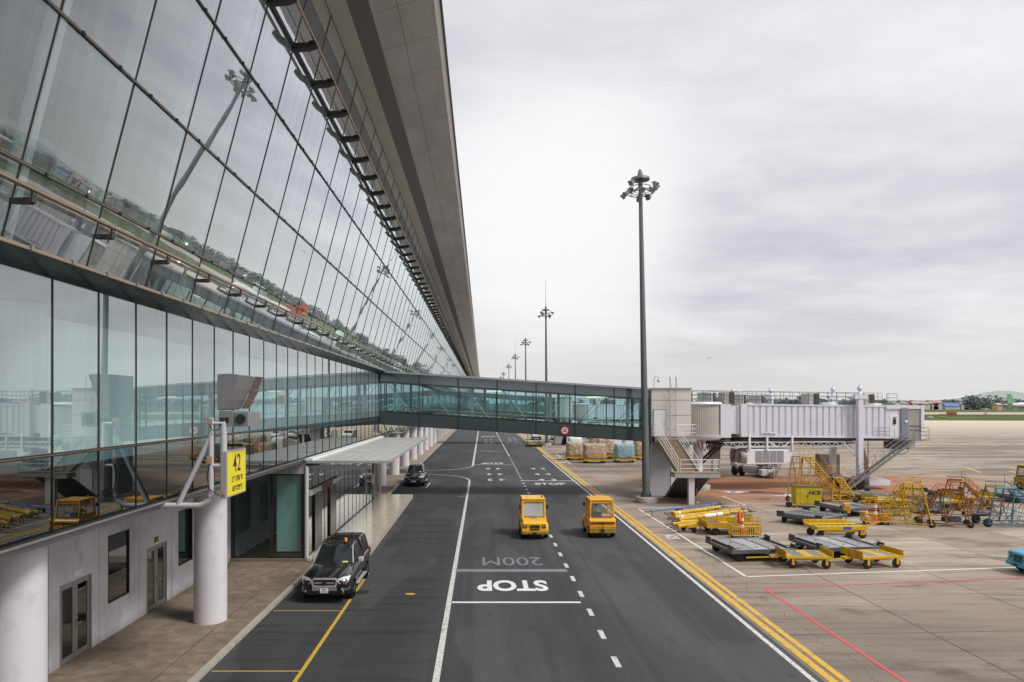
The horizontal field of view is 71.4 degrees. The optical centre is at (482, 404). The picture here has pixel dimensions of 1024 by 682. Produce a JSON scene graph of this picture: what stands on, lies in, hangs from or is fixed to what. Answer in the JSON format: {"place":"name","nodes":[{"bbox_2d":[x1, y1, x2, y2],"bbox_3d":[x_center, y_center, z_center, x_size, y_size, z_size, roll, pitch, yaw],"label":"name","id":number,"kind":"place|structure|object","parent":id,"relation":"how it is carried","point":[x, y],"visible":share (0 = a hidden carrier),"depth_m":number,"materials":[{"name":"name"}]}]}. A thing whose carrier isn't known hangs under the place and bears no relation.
{"place":"outdoors","nodes":[
{"label":"outdoors","id":0,"kind":"place"},
{"bbox_2d":[48,429,455,681],"bbox_3d":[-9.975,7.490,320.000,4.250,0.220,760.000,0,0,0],"label":"pavement","id":1,"kind":"structure","parent":0,"point":[169,640],"depth_m":23.14,"materials":[{"name":"beige concrete"}]},
{"bbox_2d":[198,415,823,681],"bbox_3d":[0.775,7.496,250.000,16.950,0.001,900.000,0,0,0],"label":"road","id":2,"kind":"structure","parent":0,"point":[658,617],"depth_m":26.02,"materials":[{"name":"grey asphalt"}]},
{"bbox_2d":[211,574,414,681],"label":"yellow bay marking","id":3,"kind":"object","parent":2,"relation":"on","point":[299,674],"visible":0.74,"depth_m":22.88,"materials":[{"name":"yellow paint"}]},
{"bbox_2d":[302,532,370,597],"bbox_3d":[-5.930,6.511,29.354,2.280,2.050,5.393,0,0,0],"label":"car","id":4,"kind":"object","parent":2,"relation":"on","point":[340,566],"visible":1,"depth_m":28.28,"materials":[{"name":"black metal"}]},
{"bbox_2d":[309,494,410,559],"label":"plinth","id":5,"kind":"structure","parent":2,"relation":"on","point":[372,519],"depth_m":45.73,"materials":[{"name":"concrete"}]},
{"bbox_2d":[370,494,412,554],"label":"plinth kerb","id":6,"kind":"structure","parent":2,"relation":"on","point":[381,535],"depth_m":42.66,"materials":[{"name":"concrete"}]},
{"bbox_2d":[403,464,427,485],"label":"suv car","id":7,"kind":"object","parent":2,"relation":"on","point":[416,473],"visible":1,"depth_m":65.40,"materials":[{"name":"black metal"}]},
{"bbox_2d":[456,557,567,571],"bbox_3d":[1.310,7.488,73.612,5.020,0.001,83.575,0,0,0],"label":"faded marking","id":8,"kind":"object","parent":2,"relation":"on","point":[510,570],"visible":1,"depth_m":32.29,"materials":[{"name":"paint"}]},
{"bbox_2d":[452,580,580,602],"bbox_3d":[1.285,7.489,28.587,4.870,0.001,3.475,0,0,0],"label":"stop marking","id":9,"kind":"object","parent":2,"relation":"on","point":[488,585],"visible":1,"depth_m":28.96,"materials":[{"name":"white paint"}]},
{"bbox_2d":[519,495,547,537],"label":"tow tractor","id":10,"kind":"object","parent":2,"relation":"on","point":[532,515],"visible":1,"depth_m":40.47,"materials":[{"name":"yellow metal"}]},
{"bbox_2d":[582,494,615,536],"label":"tow tractor","id":11,"kind":"object","parent":2,"relation":"on","point":[598,522],"visible":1,"depth_m":40.07,"materials":[{"name":"yellow metal"}]},
{"bbox_2d":[399,416,817,681],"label":"road marking","id":12,"kind":"object","parent":2,"relation":"on","point":[438,666],"visible":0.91,"depth_m":27.76,"materials":[{"name":"white paint"}]},
{"bbox_2d":[553,395,573,443],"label":"stair pier","id":13,"kind":"structure","parent":0,"point":[564,407],"depth_m":135.50,"materials":[{"name":"metal"}]},
{"bbox_2d":[573,398,638,442],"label":"jet bridge","id":14,"kind":"structure","parent":0,"point":[582,409],"depth_m":138.93,"materials":[{"name":"glass"}]},
{"bbox_2d":[372,405,1023,469],"bbox_3d":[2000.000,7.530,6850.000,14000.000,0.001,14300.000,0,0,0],"label":"ground","id":15,"kind":"structure","parent":0,"point":[988,417],"depth_m":483.03,"materials":[{"name":"green plant"}]},
{"bbox_2d":[0,0,479,681],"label":"terminal building","id":16,"kind":"structure","parent":15,"relation":"on","point":[196,196],"depth_m":22.84,"materials":[{"name":"grey glass"}]},
{"bbox_2d":[0,457,51,545],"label":"concourse window","id":17,"kind":"structure","parent":16,"relation":"in","point":[25,485],"depth_m":12.98,"materials":[{"name":"clear glass"}]},
{"bbox_2d":[1,0,122,236],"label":"facade window","id":18,"kind":"structure","parent":16,"relation":"in","point":[55,32],"depth_m":11.64,"materials":[{"name":"grey glass"}]},
{"bbox_2d":[50,279,97,532],"bbox_3d":[-8.336,0.025,14.617,0.048,4.910,1.679,0,0,0],"label":"concourse window","id":19,"kind":"structure","parent":16,"relation":"in","point":[74,476],"depth_m":14.36,"materials":[{"name":"clear glass"}]},
{"bbox_2d":[60,573,91,666],"bbox_3d":[-11.880,6.240,20.775,0.180,2.280,1.630,0,0,0],"label":"door","id":20,"kind":"structure","parent":16,"relation":"in","point":[75,595],"depth_m":20.79,"materials":[{"name":"metal"}]},
{"bbox_2d":[97,292,135,518],"bbox_3d":[-8.336,0.025,16.284,0.048,4.910,1.679,0,0,0],"label":"concourse window","id":21,"kind":"structure","parent":16,"relation":"in","point":[116,467],"depth_m":16.03,"materials":[{"name":"clear glass"}]},
{"bbox_2d":[108,529,129,603],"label":"window","id":22,"kind":"structure","parent":16,"relation":"in","point":[118,543],"depth_m":23.26,"materials":[{"name":"black glass"}]},
{"bbox_2d":[135,303,166,507],"bbox_3d":[-8.336,0.025,17.951,0.048,4.910,1.679,0,0,0],"label":"concourse window","id":23,"kind":"structure","parent":16,"relation":"in","point":[151,460],"depth_m":17.76,"materials":[{"name":"clear glass"}]},
{"bbox_2d":[86,0,220,286],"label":"facade window","id":24,"kind":"structure","parent":16,"relation":"in","point":[188,30],"depth_m":15.89,"materials":[{"name":"clear glass"}]},
{"bbox_2d":[147,540,166,611],"bbox_3d":[-11.880,6.240,25.925,0.180,2.280,1.610,0,0,0],"label":"door","id":25,"kind":"structure","parent":16,"relation":"in","point":[157,554],"depth_m":25.95,"materials":[{"name":"metal"}]},
{"bbox_2d":[165,312,191,497],"bbox_3d":[-8.336,0.025,19.617,0.048,4.910,1.679,0,0,0],"label":"concourse window","id":26,"kind":"structure","parent":16,"relation":"in","point":[178,329],"depth_m":19.52,"materials":[{"name":"clear glass"}]},
{"bbox_2d":[178,508,192,566],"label":"window","id":27,"kind":"structure","parent":16,"relation":"in","point":[185,517],"depth_m":28.51,"materials":[{"name":"black glass"}]},
{"bbox_2d":[191,320,213,490],"bbox_3d":[-8.336,0.025,21.284,0.048,4.910,1.679,0,0,0],"label":"concourse window","id":28,"kind":"structure","parent":16,"relation":"in","point":[202,333],"depth_m":21.12,"materials":[{"name":"clear glass"}]},
{"bbox_2d":[146,0,267,301],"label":"facade window","id":29,"kind":"structure","parent":16,"relation":"in","point":[197,180],"depth_m":17.82,"materials":[{"name":"clear glass"}]},
{"bbox_2d":[160,373,262,507],"bbox_3d":[-7.560,0.953,19.268,2.880,3.525,1.564,0,0,0],"label":"gate sign","id":30,"kind":"object","parent":16,"relation":"attached to","point":[233,390],"visible":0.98,"depth_m":18.60,"materials":[{"name":"yellow"}]},
{"bbox_2d":[214,326,232,483],"bbox_3d":[-8.336,0.025,22.951,0.048,4.910,1.679,0,0,0],"label":"concourse window","id":31,"kind":"structure","parent":16,"relation":"in","point":[223,338],"depth_m":22.57,"materials":[{"name":"clear glass"}]},
{"bbox_2d":[233,332,248,473],"bbox_3d":[-8.336,0.025,24.618,0.048,4.910,1.679,0,0,0],"label":"concourse window","id":32,"kind":"structure","parent":16,"relation":"in","point":[240,341],"depth_m":24.62,"materials":[{"name":"clear glass"}]},
{"bbox_2d":[190,0,305,313],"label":"facade window","id":33,"kind":"structure","parent":16,"relation":"in","point":[273,52],"depth_m":20.33,"materials":[{"name":"clear glass"}]},
{"bbox_2d":[248,336,263,473],"bbox_3d":[-8.336,0.025,26.284,0.048,4.910,1.679,0,0,0],"label":"concourse window","id":34,"kind":"structure","parent":16,"relation":"in","point":[256,346],"depth_m":26.37,"materials":[{"name":"clear glass"}]},
{"bbox_2d":[263,341,275,469],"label":"concourse window","id":35,"kind":"structure","parent":16,"relation":"in","point":[269,348],"depth_m":27.86,"materials":[{"name":"clear glass"}]},
{"bbox_2d":[224,0,330,322],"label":"facade window","id":36,"kind":"structure","parent":16,"relation":"in","point":[297,87],"depth_m":22.83,"materials":[{"name":"clear glass"}]},
{"bbox_2d":[276,344,287,465],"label":"concourse window","id":37,"kind":"structure","parent":16,"relation":"in","point":[281,351],"depth_m":29.52,"materials":[{"name":"clear glass"}]},
{"bbox_2d":[288,348,297,460],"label":"concourse window","id":38,"kind":"structure","parent":16,"relation":"in","point":[292,354],"depth_m":31.23,"materials":[{"name":"clear glass"}]},
{"bbox_2d":[251,16,344,330],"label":"facade window","id":39,"kind":"structure","parent":16,"relation":"in","point":[316,115],"depth_m":25.30,"materials":[{"name":"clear glass"}]},
{"bbox_2d":[298,351,306,457],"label":"concourse window","id":40,"kind":"structure","parent":16,"relation":"in","point":[302,357],"depth_m":32.97,"materials":[{"name":"clear glass"}]},
{"bbox_2d":[306,353,314,456],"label":"concourse window","id":41,"kind":"structure","parent":16,"relation":"in","point":[310,358],"depth_m":34.51,"materials":[{"name":"clear glass"}]},
{"bbox_2d":[272,52,356,335],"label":"facade window","id":42,"kind":"structure","parent":16,"relation":"in","point":[331,141],"depth_m":27.81,"materials":[{"name":"clear glass"}]},
{"bbox_2d":[314,490,321,550],"bbox_3d":[-8.210,5.760,35.650,0.040,2.820,1.500,0,0,0],"label":"sliding door","id":43,"kind":"structure","parent":16,"relation":"in","point":[318,496],"depth_m":35.36,"materials":[{"name":"glass"}]},
{"bbox_2d":[315,356,322,453],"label":"concourse window","id":44,"kind":"structure","parent":16,"relation":"in","point":[318,360],"depth_m":36.19,"materials":[{"name":"clear glass"}]},
{"bbox_2d":[322,358,328,451],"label":"concourse window","id":45,"kind":"structure","parent":16,"relation":"in","point":[325,361],"depth_m":37.81,"materials":[{"name":"clear glass"}]},
{"bbox_2d":[290,83,366,341],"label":"facade window","id":46,"kind":"structure","parent":16,"relation":"in","point":[323,241],"depth_m":30.31,"materials":[{"name":"clear glass"}]},
{"bbox_2d":[329,360,335,449],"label":"concourse window","id":47,"kind":"structure","parent":16,"relation":"in","point":[332,364],"depth_m":39.56,"materials":[{"name":"clear glass"}]},
{"bbox_2d":[330,483,335,535],"bbox_3d":[-8.210,5.760,39.150,0.040,2.820,1.500,0,0,0],"label":"sliding door","id":48,"kind":"structure","parent":16,"relation":"in","point":[333,487],"depth_m":38.90,"materials":[{"name":"glass"}]},
{"bbox_2d":[336,362,341,446],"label":"concourse window","id":49,"kind":"structure","parent":16,"relation":"in","point":[338,365],"depth_m":41.22,"materials":[{"name":"clear glass"}]},
{"bbox_2d":[305,109,374,345],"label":"facade window","id":50,"kind":"structure","parent":16,"relation":"in","point":[352,189],"depth_m":32.82,"materials":[{"name":"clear glass"}]},
{"bbox_2d":[342,364,346,445],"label":"concourse window","id":51,"kind":"structure","parent":16,"relation":"in","point":[344,367],"depth_m":43.01,"materials":[{"name":"clear glass"}]},
{"bbox_2d":[346,365,351,444],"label":"concourse window","id":52,"kind":"structure","parent":16,"relation":"in","point":[349,368],"depth_m":44.63,"materials":[{"name":"clear glass"}]},
{"bbox_2d":[318,129,382,349],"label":"facade window","id":53,"kind":"structure","parent":16,"relation":"in","point":[362,201],"depth_m":35.32,"materials":[{"name":"clear glass"}]},
{"bbox_2d":[352,367,356,442],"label":"concourse window","id":54,"kind":"structure","parent":16,"relation":"in","point":[354,370],"depth_m":46.37,"materials":[{"name":"clear glass"}]},
{"bbox_2d":[356,368,360,441],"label":"concourse window","id":55,"kind":"structure","parent":16,"relation":"in","point":[358,437],"depth_m":47.88,"materials":[{"name":"clear glass"}]},
{"bbox_2d":[330,149,388,353],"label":"facade window","id":56,"kind":"structure","parent":16,"relation":"in","point":[369,218],"depth_m":37.83,"materials":[{"name":"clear glass"}]},
{"bbox_2d":[360,369,364,440],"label":"concourse window","id":57,"kind":"structure","parent":16,"relation":"in","point":[362,371],"depth_m":49.48,"materials":[{"name":"clear glass"}]},
{"bbox_2d":[305,436,427,468],"bbox_3d":[-6.355,2.805,45.320,3.950,0.550,23.960,0,0,0],"label":"entrance canopy","id":58,"kind":"object","parent":16,"relation":"attached to","point":[380,449],"visible":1,"depth_m":38.43,"materials":[{"name":"metal"}]},
{"bbox_2d":[365,370,368,438],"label":"concourse window","id":59,"kind":"structure","parent":16,"relation":"in","point":[366,372],"depth_m":51.19,"materials":[{"name":"clear glass"}]},
{"bbox_2d":[340,165,394,356],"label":"facade window","id":60,"kind":"structure","parent":16,"relation":"in","point":[378,222],"depth_m":40.34,"materials":[{"name":"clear glass"}]},
{"bbox_2d":[348,180,399,359],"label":"facade window","id":61,"kind":"structure","parent":16,"relation":"in","point":[384,233],"depth_m":42.84,"materials":[{"name":"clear glass"}]},
{"bbox_2d":[356,192,403,361],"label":"facade window","id":62,"kind":"structure","parent":16,"relation":"in","point":[390,240],"depth_m":45.34,"materials":[{"name":"clear glass"}]},
{"bbox_2d":[363,204,407,363],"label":"facade window","id":63,"kind":"structure","parent":16,"relation":"in","point":[395,248],"depth_m":47.85,"materials":[{"name":"clear glass"}]},
{"bbox_2d":[369,214,411,365],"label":"facade window","id":64,"kind":"structure","parent":16,"relation":"in","point":[378,337],"depth_m":50.36,"materials":[{"name":"clear glass"}]},
{"bbox_2d":[374,223,414,367],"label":"facade window","id":65,"kind":"structure","parent":16,"relation":"in","point":[403,263],"depth_m":52.85,"materials":[{"name":"clear glass"}]},
{"bbox_2d":[379,232,417,369],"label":"facade window","id":66,"kind":"structure","parent":16,"relation":"in","point":[415,238],"depth_m":55.35,"materials":[{"name":"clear glass"}]},
{"bbox_2d":[384,240,420,370],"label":"facade window","id":67,"kind":"structure","parent":16,"relation":"in","point":[410,275],"depth_m":57.83,"materials":[{"name":"clear glass"}]},
{"bbox_2d":[388,246,422,370],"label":"facade window","id":68,"kind":"structure","parent":16,"relation":"in","point":[413,280],"depth_m":60.36,"materials":[{"name":"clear glass"}]},
{"bbox_2d":[392,253,424,370],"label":"facade window","id":69,"kind":"structure","parent":16,"relation":"in","point":[423,256],"depth_m":62.83,"materials":[{"name":"clear glass"}]},
{"bbox_2d":[396,258,427,371],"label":"facade window","id":70,"kind":"structure","parent":16,"relation":"in","point":[425,263],"depth_m":65.34,"materials":[{"name":"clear glass"}]},
{"bbox_2d":[399,264,429,371],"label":"facade window","id":71,"kind":"structure","parent":16,"relation":"in","point":[427,269],"depth_m":67.85,"materials":[{"name":"grey glass"}]},
{"bbox_2d":[403,269,430,371],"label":"facade window","id":72,"kind":"structure","parent":16,"relation":"in","point":[429,274],"depth_m":70.34,"materials":[{"name":"grey glass"}]},
{"bbox_2d":[407,273,432,370],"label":"facade window","id":73,"kind":"structure","parent":16,"relation":"in","point":[431,278],"depth_m":72.88,"materials":[{"name":"grey glass"}]},
{"bbox_2d":[438,390,553,419],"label":"footbridge","id":74,"kind":"object","parent":16,"relation":"attached to","point":[445,393],"visible":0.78,"depth_m":134.50,"materials":[{"name":"teal glass"}]},
{"bbox_2d":[380,371,649,441],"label":"footbridge","id":75,"kind":"object","parent":16,"relation":"attached to","point":[507,425],"visible":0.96,"depth_m":57.50,"materials":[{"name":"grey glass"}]},
{"bbox_2d":[187,429,456,681],"bbox_3d":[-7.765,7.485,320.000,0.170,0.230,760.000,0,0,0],"label":"kerb","id":76,"kind":"structure","parent":15,"relation":"on","point":[203,671],"depth_m":23.52,"materials":[{"name":"concrete"}]},
{"bbox_2d":[961,395,1001,409],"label":"trees","id":77,"kind":"object","parent":15,"relation":"on","point":[985,403],"visible":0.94,"depth_m":998.19,"materials":[{"name":"green plant"}]},
{"bbox_2d":[442,0,1023,404],"label":"sky","id":78,"kind":"structure","parent":0,"point":[838,202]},
{"bbox_2d":[518,419,1023,681],"bbox_3d":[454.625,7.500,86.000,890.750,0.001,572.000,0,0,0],"label":"apron","id":79,"kind":"object","parent":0,"point":[967,629],"depth_m":32.74,"materials":[{"name":"concrete"}]},
{"bbox_2d":[537,306,553,445],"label":"floodlight mast","id":80,"kind":"object","parent":79,"relation":"on","point":[546,442],"visible":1,"depth_m":130.34,"materials":[{"name":"metal"}]},
{"bbox_2d":[558,441,582,459],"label":"cargo pallet","id":81,"kind":"object","parent":79,"relation":"on","point":[574,449],"visible":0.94,"depth_m":95.39,"materials":[{"name":"beige plastic"}]},
{"bbox_2d":[573,443,606,462],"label":"cargo pallet","id":82,"kind":"object","parent":79,"relation":"on","point":[593,451],"visible":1,"depth_m":90.54,"materials":[{"name":"beige plastic"}]},
{"bbox_2d":[608,443,635,462],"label":"cargo pallet","id":83,"kind":"object","parent":79,"relation":"on","point":[623,451],"visible":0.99,"depth_m":91.47,"materials":[{"name":"blue plastic"}]},
{"bbox_2d":[620,169,659,503],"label":"floodlight mast","id":84,"kind":"object","parent":79,"relation":"on","point":[645,496],"visible":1,"depth_m":54.51,"materials":[{"name":"metal"}]},
{"bbox_2d":[499,417,850,681],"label":"yellow line marking","id":85,"kind":"object","parent":79,"relation":"on","point":[814,666],"depth_m":26.66,"materials":[{"name":"yellow paint"}]},
{"bbox_2d":[649,376,719,504],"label":"stair pier","id":86,"kind":"structure","parent":79,"relation":"on","point":[675,471],"depth_m":58.46,"materials":[{"name":"white paint"}]},
{"bbox_2d":[653,409,665,435],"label":"door","id":87,"kind":"structure","parent":86,"relation":"in","point":[659,415],"depth_m":58.46,"materials":[{"name":"white paint"}]},
{"bbox_2d":[686,511,760,534],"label":"cage trailer","id":88,"kind":"object","parent":79,"relation":"on","point":[714,523],"visible":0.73,"depth_m":41.37,"materials":[{"name":"yellow metal"}]},
{"bbox_2d":[689,388,789,483],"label":"jet bridge","id":89,"kind":"structure","parent":79,"relation":"on","point":[739,469],"depth_m":72.97,"materials":[{"name":"paint"}]},
{"bbox_2d":[728,524,761,537],"bbox_3d":[14.698,7.127,39.899,1.640,0.744,0.741,0,0,-1],"label":"cone trolley","id":90,"kind":"object","parent":79,"relation":"on","point":[758,531],"visible":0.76,"depth_m":39.58,"materials":[{"name":"metal"}]},
{"bbox_2d":[705,534,800,561],"bbox_3d":[13.799,7.108,35.357,4.404,0.776,2.920,0,0,-7],"label":"pallet dolly","id":91,"kind":"object","parent":79,"relation":"on","point":[738,548],"visible":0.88,"depth_m":34.99,"materials":[{"name":"metal"}]},
{"bbox_2d":[535,439,1014,681],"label":"red marking","id":92,"kind":"object","parent":79,"relation":"on","point":[852,646],"visible":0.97,"depth_m":25.76,"materials":[{"name":"red paint"}]},
{"bbox_2d":[556,446,1015,576],"bbox_3d":[26.981,7.495,79.024,34.007,0.007,96.239,0,0,0],"label":"apron white marking","id":93,"kind":"object","parent":79,"relation":"on","point":[666,535],"visible":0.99,"depth_m":32.71,"materials":[{"name":"white paint"}]},
{"bbox_2d":[746,545,833,568],"bbox_3d":[14.166,7.098,33.205,3.682,0.797,1.500,0,0,4],"label":"baggage dolly","id":94,"kind":"object","parent":79,"relation":"on","point":[816,556],"visible":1,"depth_m":32.80,"materials":[{"name":"yellow metal"}]},
{"bbox_2d":[786,484,822,507],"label":"equipment cabinet","id":95,"kind":"object","parent":79,"relation":"on","point":[805,494],"visible":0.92,"depth_m":51.61,"materials":[{"name":"yellow metal"}]},
{"bbox_2d":[691,385,928,490],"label":"jet bridge","id":96,"kind":"structure","parent":79,"relation":"on","point":[832,423],"depth_m":62.34,"materials":[{"name":"paint"}]},
{"bbox_2d":[776,506,847,521],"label":"pallet dolly","id":97,"kind":"object","parent":79,"relation":"on","point":[805,512],"visible":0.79,"depth_m":44.83,"materials":[{"name":"grey metal"}]},
{"bbox_2d":[785,444,848,500],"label":"access stair","id":98,"kind":"object","parent":79,"relation":"on","point":[787,497],"visible":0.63,"depth_m":55.43,"materials":[{"name":"metal"}]},
{"bbox_2d":[815,454,839,474],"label":"control cabinet","id":99,"kind":"object","parent":79,"relation":"on","point":[820,460],"visible":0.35,"depth_m":74.17,"materials":[{"name":"metal"}]},
{"bbox_2d":[788,532,884,550],"bbox_3d":[18.299,7.108,35.907,4.404,0.776,2.920,0,0,-7],"label":"pallet dolly","id":100,"kind":"object","parent":79,"relation":"on","point":[836,542],"visible":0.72,"depth_m":35.73,"materials":[{"name":"grey metal"}]},
{"bbox_2d":[822,465,859,501],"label":"access stair","id":101,"kind":"object","parent":79,"relation":"on","point":[832,498],"visible":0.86,"depth_m":54.35,"materials":[{"name":"metal"}]},
{"bbox_2d":[803,519,879,537],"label":"container dolly","id":102,"kind":"object","parent":79,"relation":"on","point":[823,527],"visible":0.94,"depth_m":40.10,"materials":[{"name":"yellow metal"}]},
{"bbox_2d":[814,499,885,516],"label":"pallet dolly","id":103,"kind":"object","parent":79,"relation":"on","point":[855,505],"visible":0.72,"depth_m":48.63,"materials":[{"name":"grey metal"}]},
{"bbox_2d":[821,544,903,568],"bbox_3d":[17.376,7.098,33.063,3.682,0.797,1.500,0,0,-10],"label":"baggage dolly","id":104,"kind":"object","parent":79,"relation":"on","point":[883,552],"visible":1,"depth_m":32.83,"materials":[{"name":"yellow metal"}]},
{"bbox_2d":[877,482,935,527],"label":"access stair","id":105,"kind":"object","parent":79,"relation":"on","point":[931,524],"visible":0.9,"depth_m":44.12,"materials":[{"name":"yellow metal"}]},
{"bbox_2d":[914,483,974,527],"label":"access stair","id":106,"kind":"object","parent":79,"relation":"on","point":[966,522],"visible":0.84,"depth_m":44.01,"materials":[{"name":"yellow metal"}]},
{"bbox_2d":[943,470,990,509],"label":"access stair","id":107,"kind":"object","parent":79,"relation":"on","point":[970,489],"visible":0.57,"depth_m":51.35,"materials":[{"name":"orange metal"}]},
{"bbox_2d":[959,497,1003,515],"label":"tube rack","id":108,"kind":"object","parent":79,"relation":"on","point":[970,510],"visible":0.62,"depth_m":48.06,"materials":[{"name":"metal"}]},
{"bbox_2d":[971,474,1023,526],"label":"access stair","id":109,"kind":"object","parent":79,"relation":"on","point":[987,522],"visible":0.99,"depth_m":44.00,"materials":[{"name":"blue metal"}]},
{"bbox_2d":[1005,548,1023,570],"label":"tow tractor","id":110,"kind":"object","parent":79,"relation":"on","point":[1015,557],"visible":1,"depth_m":31.71,"materials":[{"name":"blue metal"}]},
{"bbox_2d":[539,391,1023,404],"bbox_3d":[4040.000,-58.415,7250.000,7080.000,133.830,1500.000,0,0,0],"label":"hill","id":111,"kind":"structure","parent":0,"point":[1015,395],"depth_m":6500.00,"materials":[{"name":"green plant"}]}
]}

